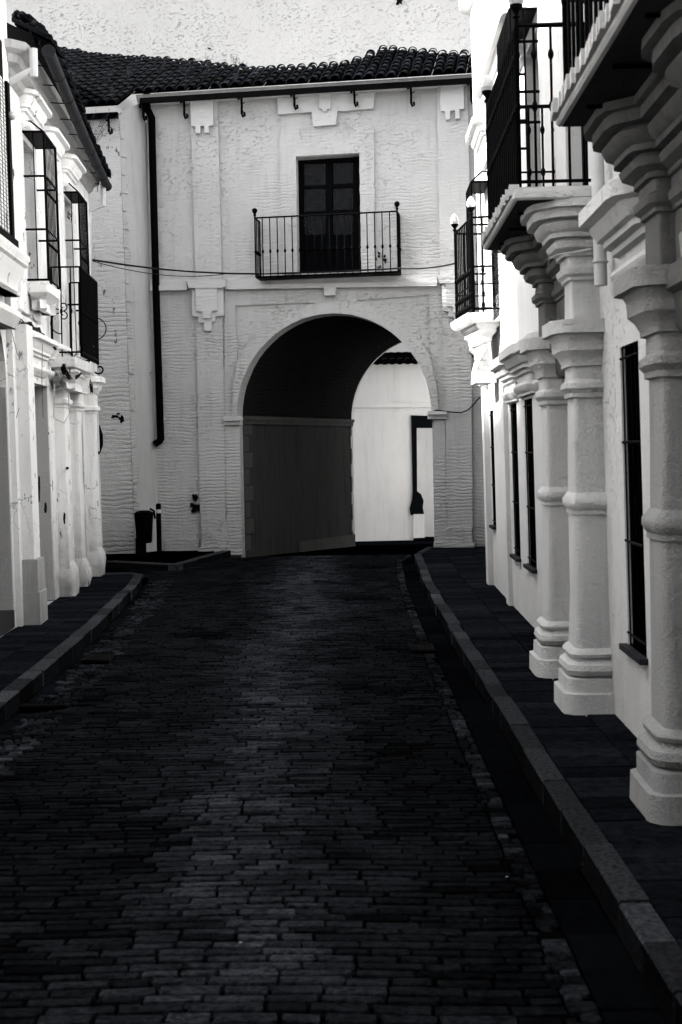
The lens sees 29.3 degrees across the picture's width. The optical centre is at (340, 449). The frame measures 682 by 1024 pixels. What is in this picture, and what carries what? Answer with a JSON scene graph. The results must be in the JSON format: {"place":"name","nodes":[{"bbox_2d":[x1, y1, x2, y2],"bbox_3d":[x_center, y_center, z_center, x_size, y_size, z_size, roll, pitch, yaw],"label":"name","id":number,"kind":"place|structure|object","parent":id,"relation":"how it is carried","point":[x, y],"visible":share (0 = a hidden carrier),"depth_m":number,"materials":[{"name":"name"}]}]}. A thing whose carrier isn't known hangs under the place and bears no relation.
{"place":"outdoors","nodes":[
{"label":"outdoors","id":0,"kind":"place"},
{"bbox_2d":[0,0,111,624],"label":"white house","id":1,"kind":"structure","parent":0,"point":[61,170],"depth_m":16.10,"materials":[{"name":"paint"}]},
{"bbox_2d":[18,319,31,324],"bbox_3d":[-3.414,-1.365,13.712,0.062,0.126,1.666,-1,0,-3],"label":"cable bundle","id":2,"kind":"object","parent":1,"relation":"attached to","point":[23,322],"visible":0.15,"depth_m":14.09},
{"bbox_2d":[30,323,56,349],"bbox_3d":[-3.442,-1.299,15.104,0.051,0.178,1.652,-1,0,-3],"label":"cable bundle","id":3,"kind":"object","parent":1,"relation":"attached to","point":[37,329],"visible":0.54,"depth_m":14.70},
{"bbox_2d":[53,383,69,422],"bbox_3d":[-3.339,-0.545,15.595,0.017,0.460,1.168,-1,0,-3],"label":"wire","id":4,"kind":"object","parent":1,"relation":"attached to","point":[53,406],"visible":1,"depth_m":15.19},
{"bbox_2d":[61,363,81,379],"bbox_3d":[-3.400,-0.978,16.566,0.074,0.221,1.598,-1,0,-3],"label":"cable bundle","id":5,"kind":"object","parent":1,"relation":"attached to","point":[64,371],"visible":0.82,"depth_m":16.01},
{"bbox_2d":[89,379,92,392],"bbox_3d":[-3.576,-0.969,18.441,0.049,0.312,0.834,-1,0,-3],"label":"cable bundle","id":6,"kind":"object","parent":1,"relation":"attached to","point":[91,387],"visible":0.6,"depth_m":18.78,"materials":[{"name":"black plastic"}]},
{"bbox_2d":[98,425,102,454],"bbox_3d":[-3.682,-0.142,19.915,0.105,0.520,0.030,-1,0,0],"label":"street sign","id":7,"kind":"object","parent":1,"relation":"attached to","point":[100,438],"visible":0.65,"depth_m":19.90,"materials":[{"name":"black metal"}]},
{"bbox_2d":[0,574,133,691],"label":"pavement","id":8,"kind":"structure","parent":0,"point":[24,648],"depth_m":13.49,"materials":[{"name":"grey stone"}]},
{"bbox_2d":[86,108,124,143],"bbox_3d":[-3.501,-4.648,18.796,0.845,0.659,0.707,-1,0,0],"label":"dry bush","id":9,"kind":"object","parent":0,"point":[102,126],"visible":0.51,"depth_m":18.71,"materials":[{"name":"grey plant"}]},
{"bbox_2d":[104,551,214,562],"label":"pavement","id":10,"kind":"structure","parent":0,"point":[170,556],"depth_m":22.90,"materials":[{"name":"grey stone"}]},
{"bbox_2d":[134,508,155,556],"bbox_3d":[-3.438,1.456,23.000,0.372,0.865,0.320,-1,0,0],"label":"litter bin","id":11,"kind":"object","parent":10,"relation":"on","point":[143,524],"visible":1,"depth_m":22.87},
{"bbox_2d":[156,503,161,554],"bbox_3d":[-3.248,1.415,23.300,0.096,0.920,0.094,-1,0,0],"label":"bollard","id":12,"kind":"object","parent":10,"relation":"on","point":[158,529],"visible":1,"depth_m":23.26,"materials":[{"name":"black metal"}]},
{"bbox_2d":[6,0,471,122],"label":"tall building","id":13,"kind":"structure","parent":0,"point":[265,33],"depth_m":28.96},
{"bbox_2d":[142,548,423,585],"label":"pavement","id":14,"kind":"structure","parent":0,"point":[412,551],"depth_m":23.10,"materials":[{"name":"grey stone"}]},
{"bbox_2d":[0,554,658,1023],"bbox_3d":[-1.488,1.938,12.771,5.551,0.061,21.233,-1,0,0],"label":"road","id":15,"kind":"structure","parent":0,"point":[228,660],"depth_m":6.50,"materials":[{"name":"stone"}]},
{"bbox_2d":[0,0,29,636],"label":"white house","id":16,"kind":"structure","parent":15,"relation":"on","point":[14,260],"depth_m":13.60,"materials":[{"name":"paint"}]},
{"bbox_2d":[18,309,40,324],"bbox_3d":[-3.405,-1.444,13.887,0.058,0.133,2.178,-1,0,-3],"label":"cable bundle","id":17,"kind":"object","parent":16,"relation":"attached to","point":[27,315],"visible":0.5,"depth_m":14.35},
{"bbox_2d":[18,702,69,709],"bbox_3d":[-2.216,1.912,9.747,0.365,0.033,0.138,-1,0,0],"label":"drain grate","id":18,"kind":"object","parent":15,"relation":"on","point":[44,705],"visible":1,"depth_m":9.70,"materials":[{"name":"grey metal"}]},
{"bbox_2d":[0,572,143,724],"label":"kerb","id":19,"kind":"structure","parent":15,"relation":"on","point":[23,688],"depth_m":11.81,"materials":[{"name":"stone"}]},
{"bbox_2d":[81,652,115,663],"bbox_3d":[-2.230,1.913,12.011,0.294,0.033,0.511,-1,0,0],"label":"drain grate","id":20,"kind":"object","parent":15,"relation":"on","point":[97,657],"visible":1,"depth_m":11.94,"materials":[{"name":"grey metal"}]},
{"bbox_2d":[409,643,435,652],"bbox_3d":[0.759,1.853,12.209,0.233,0.033,0.454,-1,0,0],"label":"drain grate","id":21,"kind":"object","parent":15,"relation":"on","point":[422,647],"visible":1,"depth_m":12.15,"materials":[{"name":"grey metal"}]},
{"bbox_2d":[414,547,681,1023],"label":"kerb","id":22,"kind":"structure","parent":15,"relation":"on","point":[652,946],"depth_m":5.91,"materials":[{"name":"stone"}]},
{"bbox_2d":[259,537,433,556],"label":"ground","id":23,"kind":"structure","parent":0,"point":[399,547],"depth_m":27.40,"materials":[{"name":"grey stone"}]},
{"bbox_2d":[6,14,15,26],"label":"house block","id":24,"kind":"structure","parent":23,"relation":"on","point":[8,19],"depth_m":22.65,"materials":[{"name":"paint"}]},
{"bbox_2d":[106,550,230,570],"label":"kerb","id":25,"kind":"structure","parent":23,"relation":"on","point":[182,565],"depth_m":21.71,"materials":[{"name":"stone"}]},
{"bbox_2d":[57,45,484,557],"bbox_3d":[-0.594,-3.247,26.046,13.106,12.116,6.608,-1,0,8],"label":"gatehouse","id":26,"kind":"object","parent":23,"relation":"on","point":[227,424],"visible":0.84,"depth_m":24.04,"materials":[{"name":"paint"}]},
{"bbox_2d":[93,261,223,276],"bbox_3d":[-2.934,-3.037,21.879,0.013,0.360,4.478,-1,0,22],"label":"cable","id":27,"kind":"object","parent":26,"relation":"attached to","point":[155,274],"visible":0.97,"depth_m":21.55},
{"bbox_2d":[92,259,453,274],"bbox_3d":[-0.977,-3.086,21.855,5.608,0.444,4.118,-1,0,0],"label":"cable","id":28,"kind":"object","parent":26,"relation":"attached to","point":[96,260],"visible":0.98,"depth_m":23.24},
{"bbox_2d":[298,157,360,272],"bbox_3d":[-0.228,-4.346,24.127,1.351,2.344,0.120,-1,0,9],"label":"balcony door","id":29,"kind":"structure","parent":26,"relation":"in","point":[332,185],"depth_m":24.09,"materials":[{"name":"brown wood"}]},
{"bbox_2d":[434,397,480,412],"bbox_3d":[2.079,-0.820,23.326,1.046,0.344,0.026,-1,0,9],"label":"cable","id":30,"kind":"object","parent":26,"relation":"attached to","point":[460,412],"visible":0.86,"depth_m":23.30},
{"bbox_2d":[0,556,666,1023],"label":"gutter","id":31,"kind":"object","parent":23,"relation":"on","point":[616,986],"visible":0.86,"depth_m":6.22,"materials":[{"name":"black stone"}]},
{"bbox_2d":[352,342,433,540],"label":"house","id":32,"kind":"structure","parent":23,"relation":"on","point":[393,464],"depth_m":36.26,"materials":[{"name":"paint"}]},
{"bbox_2d":[422,546,681,948],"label":"pavement","id":33,"kind":"structure","parent":0,"point":[593,757],"depth_m":7.98,"materials":[{"name":"grey stone"}]},
{"bbox_2d":[450,0,623,722],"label":"town house","id":34,"kind":"structure","parent":33,"relation":"on","point":[536,330],"depth_m":10.10,"materials":[{"name":"paint"}]},
{"bbox_2d":[513,404,519,553],"bbox_3d":[1.945,0.321,14.046,0.093,1.680,0.640,-1,0,1],"label":"window","id":35,"kind":"structure","parent":34,"relation":"in","point":[515,404],"depth_m":14.21,"materials":[{"name":"black glass"}]},
{"bbox_2d":[527,399,536,564],"bbox_3d":[1.920,0.322,12.771,0.093,1.680,0.690,-1,0,1],"label":"window","id":36,"kind":"structure","parent":34,"relation":"in","point":[530,399],"depth_m":12.91,"materials":[{"name":"black glass"}]},
{"bbox_2d":[537,60,540,170],"bbox_3d":[1.882,-2.863,11.846,0.053,1.650,0.900,-1,0,1],"label":"window","id":37,"kind":"structure","parent":34,"relation":"in","point":[537,60],"depth_m":12.28,"materials":[{"name":"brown wood"}]},
{"bbox_2d":[579,7,585,185],"bbox_3d":[1.839,-2.747,9.546,0.056,1.980,0.900,-1,0,1],"label":"window","id":38,"kind":"structure","parent":34,"relation":"in","point":[582,127],"depth_m":9.94,"materials":[{"name":"grey wood"}]},
{"bbox_2d":[551,0,681,825],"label":"town house","id":39,"kind":"structure","parent":33,"relation":"on","point":[619,98],"depth_m":6.22,"materials":[{"name":"paint"}]},
{"bbox_2d":[548,248,591,265],"bbox_3d":[1.459,-1.270,8.596,0.098,0.030,0.818,-1,0,-10],"label":"wire","id":40,"kind":"object","parent":39,"relation":"attached to","point":[567,253],"visible":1,"depth_m":8.50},
{"bbox_2d":[625,342,646,653],"bbox_3d":[1.820,0.284,7.827,0.095,1.880,0.580,-1,0,1],"label":"window","id":41,"kind":"structure","parent":39,"relation":"in","point":[628,347],"depth_m":7.87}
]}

